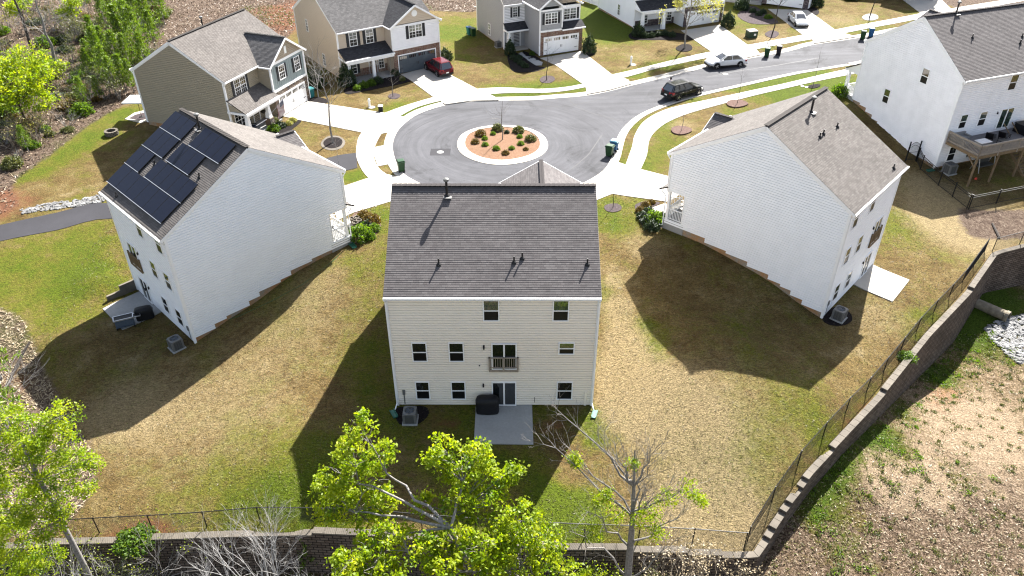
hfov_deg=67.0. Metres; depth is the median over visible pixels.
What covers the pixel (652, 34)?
garden shrub
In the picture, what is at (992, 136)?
lounge chair
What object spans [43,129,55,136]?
garden shrub
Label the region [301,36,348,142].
bare tree
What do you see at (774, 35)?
mulch bed
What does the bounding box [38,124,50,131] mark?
garden shrub
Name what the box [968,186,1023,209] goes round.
metal picket fence
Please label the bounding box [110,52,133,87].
pine tree
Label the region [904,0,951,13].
driveway
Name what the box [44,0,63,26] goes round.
thicket bush
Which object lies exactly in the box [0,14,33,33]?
thicket bush
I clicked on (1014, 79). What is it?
window
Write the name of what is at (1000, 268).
retaining wall
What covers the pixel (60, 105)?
garden shrub
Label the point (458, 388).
window
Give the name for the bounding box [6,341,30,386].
fallen log
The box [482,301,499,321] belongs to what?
window
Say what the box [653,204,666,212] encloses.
path
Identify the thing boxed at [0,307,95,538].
leaf litter
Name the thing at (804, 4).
house
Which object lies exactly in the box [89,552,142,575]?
leafy bush
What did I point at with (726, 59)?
moving car
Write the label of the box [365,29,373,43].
window
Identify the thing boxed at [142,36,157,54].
thicket bush
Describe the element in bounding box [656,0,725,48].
budding tree
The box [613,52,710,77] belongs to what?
pavement
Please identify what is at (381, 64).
window
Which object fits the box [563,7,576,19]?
window
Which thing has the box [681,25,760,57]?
driveway
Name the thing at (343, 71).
garden shrub
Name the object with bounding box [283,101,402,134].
driveway
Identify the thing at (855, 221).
window
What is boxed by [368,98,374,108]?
utility post
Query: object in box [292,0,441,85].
house
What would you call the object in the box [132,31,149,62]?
pine tree
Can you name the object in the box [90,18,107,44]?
thicket bush
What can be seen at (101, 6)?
pine tree
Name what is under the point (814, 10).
mulch bed
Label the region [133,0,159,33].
pine tree
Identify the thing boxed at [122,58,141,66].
garden shrub
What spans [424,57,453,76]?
parked suv
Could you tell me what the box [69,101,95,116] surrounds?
garden shrub
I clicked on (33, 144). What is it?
garden shrub
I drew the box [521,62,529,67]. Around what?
garden shrub
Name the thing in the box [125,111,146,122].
patio
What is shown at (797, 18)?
parked car
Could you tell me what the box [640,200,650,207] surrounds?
garden shrub
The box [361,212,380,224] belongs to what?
garden shrub
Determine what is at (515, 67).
mulch bed
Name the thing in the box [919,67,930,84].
window
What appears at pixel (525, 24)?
house
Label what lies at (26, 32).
bare tree
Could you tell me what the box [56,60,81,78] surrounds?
thicket bush
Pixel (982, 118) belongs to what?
window
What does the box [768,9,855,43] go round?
driveway
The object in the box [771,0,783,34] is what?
bare tree
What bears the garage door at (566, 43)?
in the house at (525, 24)
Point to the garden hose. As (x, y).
(289, 291)
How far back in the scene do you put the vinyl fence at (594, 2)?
115.35 m
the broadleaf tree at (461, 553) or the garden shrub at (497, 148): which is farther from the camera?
the garden shrub at (497, 148)
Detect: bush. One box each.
[0,12,8,29]
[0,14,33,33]
[0,37,10,50]
[0,93,20,116]
[0,107,24,140]
[0,122,16,148]
[0,128,14,143]
[0,347,48,444]
[1,113,18,133]
[10,106,45,129]
[11,107,51,138]
[17,97,58,124]
[17,116,61,142]
[20,2,55,29]
[22,46,39,62]
[25,522,142,575]
[34,10,59,31]
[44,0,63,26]
[45,64,64,87]
[49,11,80,38]
[49,58,80,83]
[50,79,72,98]
[50,108,79,126]
[54,13,83,41]
[54,90,73,113]
[55,40,79,63]
[56,29,73,45]
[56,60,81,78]
[58,536,173,575]
[65,68,94,100]
[79,0,93,12]
[81,64,104,90]
[81,66,121,98]
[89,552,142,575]
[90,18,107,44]
[102,60,132,92]
[102,70,128,99]
[126,506,231,575]
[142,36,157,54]
[144,19,167,36]
[163,484,308,575]
[181,524,307,575]
[567,558,622,575]
[616,563,666,575]
[636,519,743,575]
[655,544,764,575]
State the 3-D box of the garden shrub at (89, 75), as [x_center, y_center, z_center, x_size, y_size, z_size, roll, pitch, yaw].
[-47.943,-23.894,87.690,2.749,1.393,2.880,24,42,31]
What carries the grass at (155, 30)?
on the ground at (88, 158)
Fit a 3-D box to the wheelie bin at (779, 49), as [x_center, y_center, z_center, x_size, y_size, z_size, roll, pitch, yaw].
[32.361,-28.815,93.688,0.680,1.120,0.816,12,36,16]
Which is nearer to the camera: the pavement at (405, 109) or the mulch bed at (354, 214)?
the mulch bed at (354, 214)
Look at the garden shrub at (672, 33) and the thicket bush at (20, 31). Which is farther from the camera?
the garden shrub at (672, 33)
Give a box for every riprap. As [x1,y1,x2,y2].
[20,194,104,214]
[984,314,1023,363]
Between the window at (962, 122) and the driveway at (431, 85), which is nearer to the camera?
the window at (962, 122)
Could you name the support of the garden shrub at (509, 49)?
on the mulch bed at (515, 67)
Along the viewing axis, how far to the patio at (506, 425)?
47.33 m
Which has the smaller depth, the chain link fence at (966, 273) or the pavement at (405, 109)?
the chain link fence at (966, 273)
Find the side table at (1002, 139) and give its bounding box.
[996,138,1008,146]
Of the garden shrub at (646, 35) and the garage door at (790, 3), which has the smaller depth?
the garden shrub at (646, 35)
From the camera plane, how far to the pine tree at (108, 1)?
100.68 m
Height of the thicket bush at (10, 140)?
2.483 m
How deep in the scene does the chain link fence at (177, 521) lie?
40.98 m
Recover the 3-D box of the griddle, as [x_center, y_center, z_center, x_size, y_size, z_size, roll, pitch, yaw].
[-27.770,2.425,55.405,1.330,0.890,0.630,-15,37,-20]
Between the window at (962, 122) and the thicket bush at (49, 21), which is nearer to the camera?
the window at (962, 122)
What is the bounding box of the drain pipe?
[969,299,1011,321]
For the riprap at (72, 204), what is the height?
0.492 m
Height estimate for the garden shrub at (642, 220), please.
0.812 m
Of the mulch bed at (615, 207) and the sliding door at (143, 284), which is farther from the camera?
the mulch bed at (615, 207)
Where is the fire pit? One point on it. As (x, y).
(111, 132)
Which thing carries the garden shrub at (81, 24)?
on the ground at (88, 158)
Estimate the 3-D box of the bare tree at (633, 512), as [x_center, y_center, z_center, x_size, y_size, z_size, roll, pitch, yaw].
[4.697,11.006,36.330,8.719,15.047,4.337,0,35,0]
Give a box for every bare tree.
[6,0,70,60]
[14,0,35,54]
[21,21,50,49]
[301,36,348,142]
[302,44,335,96]
[379,56,403,95]
[486,81,511,139]
[523,379,715,575]
[539,32,554,79]
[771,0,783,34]
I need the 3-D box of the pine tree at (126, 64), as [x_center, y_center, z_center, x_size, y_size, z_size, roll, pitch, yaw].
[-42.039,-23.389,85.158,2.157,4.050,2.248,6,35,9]
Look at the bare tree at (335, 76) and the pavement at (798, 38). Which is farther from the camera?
the pavement at (798, 38)
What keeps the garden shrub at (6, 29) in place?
on the ground at (88, 158)
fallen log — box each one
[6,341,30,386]
[991,223,999,237]
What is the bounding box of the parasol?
[122,95,143,117]
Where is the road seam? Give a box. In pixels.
[407,58,815,169]
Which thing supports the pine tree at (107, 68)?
on the ground at (88, 158)
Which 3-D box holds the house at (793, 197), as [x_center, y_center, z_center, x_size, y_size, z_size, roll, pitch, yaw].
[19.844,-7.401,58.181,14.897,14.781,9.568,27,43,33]
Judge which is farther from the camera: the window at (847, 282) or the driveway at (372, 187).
the driveway at (372, 187)
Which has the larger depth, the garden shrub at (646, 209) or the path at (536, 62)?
the path at (536, 62)
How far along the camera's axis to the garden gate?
73.35 m
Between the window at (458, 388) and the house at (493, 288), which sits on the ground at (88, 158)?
the house at (493, 288)
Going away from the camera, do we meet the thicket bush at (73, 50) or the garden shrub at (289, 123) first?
the garden shrub at (289, 123)
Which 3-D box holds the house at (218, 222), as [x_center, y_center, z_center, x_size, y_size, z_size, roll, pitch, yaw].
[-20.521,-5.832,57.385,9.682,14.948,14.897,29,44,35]
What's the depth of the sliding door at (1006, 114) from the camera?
72.72 m
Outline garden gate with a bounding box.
[905,141,922,161]
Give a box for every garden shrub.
[0,25,11,35]
[0,112,19,121]
[0,155,26,170]
[15,115,43,132]
[22,139,41,149]
[25,18,41,25]
[33,34,58,47]
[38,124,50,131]
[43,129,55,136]
[46,92,65,99]
[54,34,71,43]
[54,96,78,110]
[55,44,74,52]
[59,125,75,132]
[63,92,81,98]
[65,113,80,119]
[67,21,85,32]
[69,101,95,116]
[70,69,87,78]
[71,79,91,91]
[76,32,85,41]
[80,71,100,81]
[90,96,102,102]
[109,520,160,560]
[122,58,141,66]
[149,4,164,13]
[150,11,169,19]
[267,122,281,132]
[275,121,285,128]
[286,120,292,125]
[288,117,297,122]
[306,65,326,89]
[336,61,357,87]
[348,223,375,244]
[352,84,361,90]
[356,208,370,220]
[358,80,368,88]
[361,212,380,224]
[361,219,371,226]
[365,230,375,240]
[366,78,376,86]
[367,222,380,231]
[372,75,383,83]
[390,66,400,75]
[441,46,453,61]
[470,138,479,144]
[475,128,486,136]
[491,122,503,131]
[492,145,499,150]
[501,149,509,154]
[504,37,515,55]
[512,125,524,133]
[513,57,520,62]
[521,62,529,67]
[524,133,536,141]
[580,33,597,54]
[631,20,645,37]
[634,205,644,213]
[636,211,646,218]
[638,215,651,224]
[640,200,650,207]
[642,32,649,37]
[642,219,661,232]
[643,206,653,211]
[644,208,664,225]
[648,31,655,37]
[648,198,655,204]
[655,30,661,35]
[661,30,668,35]
[668,30,675,37]
[720,10,735,27]
[733,0,750,10]
[749,8,756,12]
[755,11,762,15]
[763,14,772,18]
[810,0,824,6]
[831,82,849,97]
[897,350,918,364]
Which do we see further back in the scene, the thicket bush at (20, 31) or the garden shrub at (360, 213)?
the thicket bush at (20, 31)
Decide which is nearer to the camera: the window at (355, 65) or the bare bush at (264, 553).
the bare bush at (264, 553)
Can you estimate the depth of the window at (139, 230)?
52.27 m
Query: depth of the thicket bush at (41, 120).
76.35 m
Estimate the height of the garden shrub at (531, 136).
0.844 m
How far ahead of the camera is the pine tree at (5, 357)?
50.80 m
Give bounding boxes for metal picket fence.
[916,148,972,208]
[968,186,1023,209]
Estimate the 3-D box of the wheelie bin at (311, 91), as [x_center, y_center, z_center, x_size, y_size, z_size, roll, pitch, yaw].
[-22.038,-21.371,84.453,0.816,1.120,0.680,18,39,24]
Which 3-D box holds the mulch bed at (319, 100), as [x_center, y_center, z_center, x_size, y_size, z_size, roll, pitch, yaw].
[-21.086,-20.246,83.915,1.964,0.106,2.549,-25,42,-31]
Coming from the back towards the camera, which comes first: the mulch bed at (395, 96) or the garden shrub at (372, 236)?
the mulch bed at (395, 96)
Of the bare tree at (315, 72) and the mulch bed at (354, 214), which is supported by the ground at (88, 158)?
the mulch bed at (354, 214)
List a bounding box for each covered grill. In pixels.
[134,305,154,320]
[475,394,498,414]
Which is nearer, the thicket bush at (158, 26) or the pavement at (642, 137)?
the pavement at (642, 137)
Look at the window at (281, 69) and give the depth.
78.68 m
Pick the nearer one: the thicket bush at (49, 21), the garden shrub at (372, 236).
the garden shrub at (372, 236)
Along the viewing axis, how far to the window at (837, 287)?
54.97 m
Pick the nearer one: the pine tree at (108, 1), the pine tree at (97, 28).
the pine tree at (97, 28)
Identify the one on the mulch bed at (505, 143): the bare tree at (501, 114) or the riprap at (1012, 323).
the bare tree at (501, 114)
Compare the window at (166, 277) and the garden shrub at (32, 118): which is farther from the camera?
the garden shrub at (32, 118)
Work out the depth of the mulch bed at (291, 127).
77.93 m
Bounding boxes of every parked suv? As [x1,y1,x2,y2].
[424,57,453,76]
[660,78,703,100]
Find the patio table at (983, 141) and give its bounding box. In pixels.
[974,138,991,148]
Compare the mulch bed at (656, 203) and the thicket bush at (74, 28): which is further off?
the thicket bush at (74, 28)
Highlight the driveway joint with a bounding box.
[299,23,838,198]
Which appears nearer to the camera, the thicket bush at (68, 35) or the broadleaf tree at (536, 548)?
the broadleaf tree at (536, 548)
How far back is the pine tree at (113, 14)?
93.68 m
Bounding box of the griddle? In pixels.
[112,312,135,329]
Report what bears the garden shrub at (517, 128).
on the mulch bed at (505, 143)
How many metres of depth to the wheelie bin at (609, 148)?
71.98 m
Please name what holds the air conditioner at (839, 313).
on the mulch bed at (826, 317)
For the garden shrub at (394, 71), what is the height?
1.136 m
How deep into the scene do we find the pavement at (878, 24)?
102.27 m
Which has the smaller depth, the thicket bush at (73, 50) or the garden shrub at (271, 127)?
the garden shrub at (271, 127)
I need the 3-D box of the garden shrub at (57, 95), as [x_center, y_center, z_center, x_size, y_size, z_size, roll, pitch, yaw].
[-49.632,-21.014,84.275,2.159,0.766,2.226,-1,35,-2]
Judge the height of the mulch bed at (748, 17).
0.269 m
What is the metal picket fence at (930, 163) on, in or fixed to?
on the ground at (88, 158)
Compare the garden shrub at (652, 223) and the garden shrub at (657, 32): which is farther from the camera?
the garden shrub at (657, 32)
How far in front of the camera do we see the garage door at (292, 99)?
81.58 m
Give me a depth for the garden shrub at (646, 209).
62.69 m
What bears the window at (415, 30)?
in the house at (365, 38)
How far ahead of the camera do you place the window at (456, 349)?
46.29 m
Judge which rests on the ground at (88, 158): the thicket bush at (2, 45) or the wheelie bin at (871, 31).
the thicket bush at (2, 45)
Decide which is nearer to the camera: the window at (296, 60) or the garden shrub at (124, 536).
the garden shrub at (124, 536)
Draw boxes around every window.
[135,224,144,239]
[148,259,158,279]
[154,240,163,255]
[160,294,170,315]
[162,271,173,292]
[174,307,184,327]
[233,75,247,94]
[234,115,245,125]
[278,63,285,80]
[293,55,300,71]
[305,19,308,31]
[322,53,326,66]
[348,32,357,46]
[351,64,357,73]
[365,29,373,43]
[378,58,384,68]
[408,23,422,38]
[411,342,427,361]
[415,381,430,399]
[448,342,464,361]
[450,381,465,399]
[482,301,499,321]
[488,23,490,35]
[513,6,517,17]
[545,12,557,24]
[552,301,569,321]
[556,382,572,399]
[558,342,574,354]
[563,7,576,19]
[666,12,671,20]
[831,282,840,302]
[842,245,851,266]
[843,270,852,289]
[851,214,859,230]
[854,233,864,254]
[868,200,875,213]
[881,88,890,103]
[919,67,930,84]
[945,147,956,161]
[957,114,968,128]
[976,111,988,126]
[1006,75,1019,90]
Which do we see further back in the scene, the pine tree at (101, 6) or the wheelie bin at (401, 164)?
the pine tree at (101, 6)
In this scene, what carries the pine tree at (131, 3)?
on the ground at (88, 158)
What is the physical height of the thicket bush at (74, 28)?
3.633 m
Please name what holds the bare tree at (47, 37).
on the ground at (88, 158)
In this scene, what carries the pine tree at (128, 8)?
on the ground at (88, 158)
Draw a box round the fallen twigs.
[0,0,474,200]
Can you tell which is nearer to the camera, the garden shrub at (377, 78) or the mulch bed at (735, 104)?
the mulch bed at (735, 104)
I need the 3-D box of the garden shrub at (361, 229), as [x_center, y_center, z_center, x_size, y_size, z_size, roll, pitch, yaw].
[-11.860,-4.458,60.746,2.284,1.365,2.297,-7,35,-10]
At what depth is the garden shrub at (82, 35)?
97.64 m
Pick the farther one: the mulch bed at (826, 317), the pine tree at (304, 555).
the mulch bed at (826, 317)
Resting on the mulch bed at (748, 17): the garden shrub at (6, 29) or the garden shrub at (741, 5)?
the garden shrub at (741, 5)
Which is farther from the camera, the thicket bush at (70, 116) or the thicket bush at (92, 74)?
the thicket bush at (92, 74)
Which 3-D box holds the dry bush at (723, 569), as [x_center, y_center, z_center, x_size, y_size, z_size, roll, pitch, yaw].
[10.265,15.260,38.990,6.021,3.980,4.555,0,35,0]
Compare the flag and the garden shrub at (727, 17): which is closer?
the flag
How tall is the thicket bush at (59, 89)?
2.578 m
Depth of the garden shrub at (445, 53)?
94.24 m
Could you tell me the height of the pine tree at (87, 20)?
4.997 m
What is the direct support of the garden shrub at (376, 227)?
on the mulch bed at (354, 214)
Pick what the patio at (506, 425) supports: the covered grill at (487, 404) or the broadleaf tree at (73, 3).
the covered grill at (487, 404)
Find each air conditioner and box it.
[166,334,186,353]
[402,406,418,425]
[494,40,501,47]
[829,305,848,323]
[940,161,958,175]
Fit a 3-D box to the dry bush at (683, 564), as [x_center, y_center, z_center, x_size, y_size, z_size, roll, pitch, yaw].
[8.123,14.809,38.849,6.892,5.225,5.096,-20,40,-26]
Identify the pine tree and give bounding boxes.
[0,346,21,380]
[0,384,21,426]
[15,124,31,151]
[72,75,91,102]
[77,47,94,74]
[79,38,92,56]
[81,14,102,43]
[84,26,109,70]
[88,75,103,99]
[91,44,114,79]
[92,0,110,28]
[94,25,109,55]
[98,55,124,94]
[99,0,119,15]
[103,28,124,62]
[105,2,133,47]
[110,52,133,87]
[111,0,143,38]
[115,31,137,67]
[120,4,151,54]
[120,58,134,91]
[125,0,140,25]
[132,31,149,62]
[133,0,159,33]
[142,8,163,46]
[146,0,158,5]
[152,0,172,23]
[297,539,316,570]
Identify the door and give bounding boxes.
[126,240,138,263]
[137,275,152,303]
[279,83,306,115]
[399,49,435,73]
[491,343,516,369]
[491,381,515,405]
[512,32,520,44]
[544,34,577,54]
[687,9,718,26]
[767,0,802,7]
[859,250,872,278]
[871,215,883,243]
[995,107,1015,128]
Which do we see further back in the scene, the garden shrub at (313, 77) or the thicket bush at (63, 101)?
the garden shrub at (313, 77)
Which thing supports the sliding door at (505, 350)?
in the house at (493, 288)
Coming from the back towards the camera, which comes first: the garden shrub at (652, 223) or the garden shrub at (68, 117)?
the garden shrub at (68, 117)
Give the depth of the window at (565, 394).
48.04 m
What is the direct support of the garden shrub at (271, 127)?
on the mulch bed at (291, 127)
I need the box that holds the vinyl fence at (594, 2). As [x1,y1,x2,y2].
[582,0,597,5]
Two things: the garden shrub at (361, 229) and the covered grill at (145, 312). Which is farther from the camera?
the garden shrub at (361, 229)
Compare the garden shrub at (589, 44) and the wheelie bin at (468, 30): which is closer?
the garden shrub at (589, 44)
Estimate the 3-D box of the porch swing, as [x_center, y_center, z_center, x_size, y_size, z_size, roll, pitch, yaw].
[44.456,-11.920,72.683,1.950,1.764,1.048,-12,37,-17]
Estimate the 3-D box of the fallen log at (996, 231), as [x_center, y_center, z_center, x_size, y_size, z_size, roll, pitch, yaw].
[40.569,-4.827,64.850,0.192,0.302,2.183,6,35,9]
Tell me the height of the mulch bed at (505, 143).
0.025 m
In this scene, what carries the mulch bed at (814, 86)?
on the ground at (88, 158)
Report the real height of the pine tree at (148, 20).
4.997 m
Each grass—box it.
[0,0,431,142]
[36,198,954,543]
[764,332,1023,575]
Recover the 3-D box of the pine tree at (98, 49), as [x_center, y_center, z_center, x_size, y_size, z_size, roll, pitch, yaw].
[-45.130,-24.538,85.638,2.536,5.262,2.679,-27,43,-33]
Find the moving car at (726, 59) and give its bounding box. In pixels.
[704,52,747,69]
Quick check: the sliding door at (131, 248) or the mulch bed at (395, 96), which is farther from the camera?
the mulch bed at (395, 96)
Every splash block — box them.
[348,242,356,248]
[389,408,397,417]
[591,409,597,418]
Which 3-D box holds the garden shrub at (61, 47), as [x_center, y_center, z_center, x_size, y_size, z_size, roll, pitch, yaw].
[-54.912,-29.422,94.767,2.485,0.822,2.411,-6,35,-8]
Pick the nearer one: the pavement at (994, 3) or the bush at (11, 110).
the bush at (11, 110)
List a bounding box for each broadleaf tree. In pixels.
[0,41,60,119]
[0,396,106,575]
[2,0,34,30]
[25,56,69,84]
[52,0,82,20]
[305,406,529,575]
[466,496,596,575]
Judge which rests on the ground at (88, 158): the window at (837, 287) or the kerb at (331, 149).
the kerb at (331, 149)
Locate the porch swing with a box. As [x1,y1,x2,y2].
[970,156,995,173]
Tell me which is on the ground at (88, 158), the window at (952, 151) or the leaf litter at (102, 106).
the leaf litter at (102, 106)
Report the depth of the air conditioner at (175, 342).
53.24 m
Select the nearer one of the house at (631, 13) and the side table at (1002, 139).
the side table at (1002, 139)
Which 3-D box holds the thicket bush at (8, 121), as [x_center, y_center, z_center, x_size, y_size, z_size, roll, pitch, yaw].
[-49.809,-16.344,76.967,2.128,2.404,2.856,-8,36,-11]
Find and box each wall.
[0,244,1023,575]
[106,279,136,300]
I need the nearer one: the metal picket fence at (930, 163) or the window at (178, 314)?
the window at (178, 314)
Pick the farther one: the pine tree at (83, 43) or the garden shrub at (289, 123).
the pine tree at (83, 43)
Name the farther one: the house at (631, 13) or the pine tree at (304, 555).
the house at (631, 13)
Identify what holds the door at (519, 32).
in the house at (525, 24)
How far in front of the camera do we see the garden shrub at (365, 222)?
61.77 m
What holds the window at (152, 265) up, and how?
in the house at (218, 222)
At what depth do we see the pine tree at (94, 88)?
83.36 m
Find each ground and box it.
[0,0,1023,551]
[215,285,1023,575]
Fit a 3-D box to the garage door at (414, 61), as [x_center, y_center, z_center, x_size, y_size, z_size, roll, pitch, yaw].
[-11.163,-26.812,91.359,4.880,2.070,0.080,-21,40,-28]
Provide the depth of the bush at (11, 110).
79.26 m
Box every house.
[98,108,355,343]
[129,9,310,130]
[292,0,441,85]
[383,159,601,409]
[476,0,585,55]
[598,0,724,30]
[658,86,909,317]
[725,0,812,9]
[843,1,1023,186]
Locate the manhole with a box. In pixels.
[430,149,450,154]
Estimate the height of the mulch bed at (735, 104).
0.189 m
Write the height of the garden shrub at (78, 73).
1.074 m
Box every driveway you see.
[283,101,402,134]
[335,174,411,218]
[402,68,497,104]
[540,51,630,94]
[589,162,678,201]
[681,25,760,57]
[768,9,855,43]
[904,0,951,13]
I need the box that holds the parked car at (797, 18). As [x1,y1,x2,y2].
[787,11,809,26]
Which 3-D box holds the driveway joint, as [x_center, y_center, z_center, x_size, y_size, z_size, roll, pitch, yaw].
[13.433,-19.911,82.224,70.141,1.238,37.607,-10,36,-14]
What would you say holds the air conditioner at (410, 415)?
on the mulch bed at (423, 412)
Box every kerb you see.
[321,136,344,150]
[384,27,896,182]
[457,125,547,164]
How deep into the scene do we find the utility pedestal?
81.22 m
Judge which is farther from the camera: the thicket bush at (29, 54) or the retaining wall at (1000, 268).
the thicket bush at (29, 54)
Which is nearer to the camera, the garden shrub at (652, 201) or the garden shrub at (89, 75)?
the garden shrub at (652, 201)
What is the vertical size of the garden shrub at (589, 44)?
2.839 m
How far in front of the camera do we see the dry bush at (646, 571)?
39.85 m
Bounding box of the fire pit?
[104,128,118,136]
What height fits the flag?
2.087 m
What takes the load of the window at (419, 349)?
in the house at (493, 288)
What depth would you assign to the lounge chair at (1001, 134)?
71.14 m
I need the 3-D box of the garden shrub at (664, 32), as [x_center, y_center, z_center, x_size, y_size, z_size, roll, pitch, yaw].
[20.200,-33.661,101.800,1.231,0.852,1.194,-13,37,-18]
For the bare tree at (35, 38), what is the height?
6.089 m
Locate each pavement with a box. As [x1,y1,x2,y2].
[356,132,385,177]
[385,97,439,115]
[479,84,584,93]
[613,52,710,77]
[626,69,854,168]
[749,35,811,48]
[835,13,921,32]
[951,0,1023,11]
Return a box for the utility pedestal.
[378,105,382,111]
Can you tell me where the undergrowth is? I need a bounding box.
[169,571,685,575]
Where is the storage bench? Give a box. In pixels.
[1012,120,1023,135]
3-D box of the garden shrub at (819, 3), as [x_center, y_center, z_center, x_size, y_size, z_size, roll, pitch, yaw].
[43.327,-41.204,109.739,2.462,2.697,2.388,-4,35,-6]
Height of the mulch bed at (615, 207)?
0.135 m
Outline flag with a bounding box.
[273,99,284,118]
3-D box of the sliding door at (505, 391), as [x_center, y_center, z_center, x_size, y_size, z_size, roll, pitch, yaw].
[-0.492,6.593,48.182,1.540,1.960,0.085,0,35,0]
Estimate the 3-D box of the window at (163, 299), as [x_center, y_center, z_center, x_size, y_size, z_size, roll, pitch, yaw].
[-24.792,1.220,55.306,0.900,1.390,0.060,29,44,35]
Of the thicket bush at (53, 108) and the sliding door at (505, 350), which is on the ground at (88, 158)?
the thicket bush at (53, 108)
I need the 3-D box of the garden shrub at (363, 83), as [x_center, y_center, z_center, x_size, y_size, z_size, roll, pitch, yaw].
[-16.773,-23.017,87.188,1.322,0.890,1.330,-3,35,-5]
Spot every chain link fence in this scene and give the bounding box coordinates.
[10,507,748,547]
[747,238,989,541]
[992,231,1023,250]
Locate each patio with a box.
[103,291,160,329]
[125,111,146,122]
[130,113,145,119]
[474,405,532,444]
[853,265,908,301]
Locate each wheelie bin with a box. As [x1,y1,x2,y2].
[308,87,314,97]
[396,158,404,172]
[466,26,470,34]
[469,27,475,36]
[605,143,615,156]
[609,138,619,151]
[764,47,770,57]
[776,45,782,54]
[860,30,866,39]
[868,27,874,36]
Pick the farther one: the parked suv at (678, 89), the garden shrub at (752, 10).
the garden shrub at (752, 10)
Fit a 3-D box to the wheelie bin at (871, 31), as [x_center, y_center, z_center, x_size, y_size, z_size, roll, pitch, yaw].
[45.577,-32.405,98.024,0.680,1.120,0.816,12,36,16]
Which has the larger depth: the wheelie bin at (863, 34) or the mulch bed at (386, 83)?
the wheelie bin at (863, 34)
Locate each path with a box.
[519,52,542,65]
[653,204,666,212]
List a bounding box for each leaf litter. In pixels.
[0,0,475,212]
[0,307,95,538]
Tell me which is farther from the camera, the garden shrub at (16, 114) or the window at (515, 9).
the window at (515, 9)
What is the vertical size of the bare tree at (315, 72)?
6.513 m
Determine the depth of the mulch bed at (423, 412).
48.25 m
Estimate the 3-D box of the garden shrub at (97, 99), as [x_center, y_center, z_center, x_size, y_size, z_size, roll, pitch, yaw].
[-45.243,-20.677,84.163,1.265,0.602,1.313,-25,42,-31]
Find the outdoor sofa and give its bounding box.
[950,131,971,146]
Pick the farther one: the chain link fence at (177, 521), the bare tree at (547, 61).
the bare tree at (547, 61)
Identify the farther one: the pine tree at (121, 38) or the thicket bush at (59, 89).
the pine tree at (121, 38)
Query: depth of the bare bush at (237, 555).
39.83 m
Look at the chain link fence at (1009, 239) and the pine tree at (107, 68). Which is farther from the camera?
the pine tree at (107, 68)
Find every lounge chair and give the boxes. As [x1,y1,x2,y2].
[985,132,996,139]
[998,131,1011,138]
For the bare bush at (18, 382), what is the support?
on the ground at (88, 158)
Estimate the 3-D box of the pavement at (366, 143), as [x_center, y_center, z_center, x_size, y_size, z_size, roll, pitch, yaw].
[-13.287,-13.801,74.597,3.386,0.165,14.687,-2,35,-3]
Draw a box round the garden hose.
[228,252,341,319]
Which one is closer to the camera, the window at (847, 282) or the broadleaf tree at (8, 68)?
the window at (847, 282)
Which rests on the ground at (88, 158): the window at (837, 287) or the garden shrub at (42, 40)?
the garden shrub at (42, 40)
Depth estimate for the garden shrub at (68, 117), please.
80.58 m
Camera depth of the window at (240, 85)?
75.36 m
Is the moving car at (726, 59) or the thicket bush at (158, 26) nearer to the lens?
the moving car at (726, 59)
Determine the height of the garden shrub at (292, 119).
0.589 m
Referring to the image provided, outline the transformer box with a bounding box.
[745,28,758,37]
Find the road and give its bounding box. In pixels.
[393,34,878,183]
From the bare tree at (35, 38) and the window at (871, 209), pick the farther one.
the bare tree at (35, 38)
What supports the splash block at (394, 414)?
on the ground at (88, 158)
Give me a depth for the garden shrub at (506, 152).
72.46 m
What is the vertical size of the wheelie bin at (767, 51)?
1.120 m
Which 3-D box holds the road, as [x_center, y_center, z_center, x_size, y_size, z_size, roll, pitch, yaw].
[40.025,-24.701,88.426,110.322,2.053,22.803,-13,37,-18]
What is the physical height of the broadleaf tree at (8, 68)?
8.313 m
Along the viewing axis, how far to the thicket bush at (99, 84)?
83.41 m
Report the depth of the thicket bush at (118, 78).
84.74 m
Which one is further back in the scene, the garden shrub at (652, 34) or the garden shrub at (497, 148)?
the garden shrub at (652, 34)
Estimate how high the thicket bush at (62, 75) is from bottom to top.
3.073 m
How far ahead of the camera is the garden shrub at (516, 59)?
94.12 m
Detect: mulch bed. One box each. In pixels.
[270,120,300,133]
[308,97,327,103]
[323,137,341,147]
[344,74,410,93]
[352,212,380,243]
[388,93,399,98]
[395,406,428,424]
[465,127,539,159]
[507,53,545,72]
[523,51,540,60]
[540,76,554,82]
[604,203,621,211]
[629,31,692,39]
[635,202,662,228]
[671,126,691,134]
[676,44,691,51]
[727,99,747,107]
[737,6,777,24]
[765,30,778,37]
[806,7,818,14]
[808,84,819,88]
[822,307,851,325]
[862,14,877,20]
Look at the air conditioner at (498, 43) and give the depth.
98.77 m
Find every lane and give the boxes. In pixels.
[0,153,356,240]
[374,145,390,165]
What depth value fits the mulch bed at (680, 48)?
97.15 m

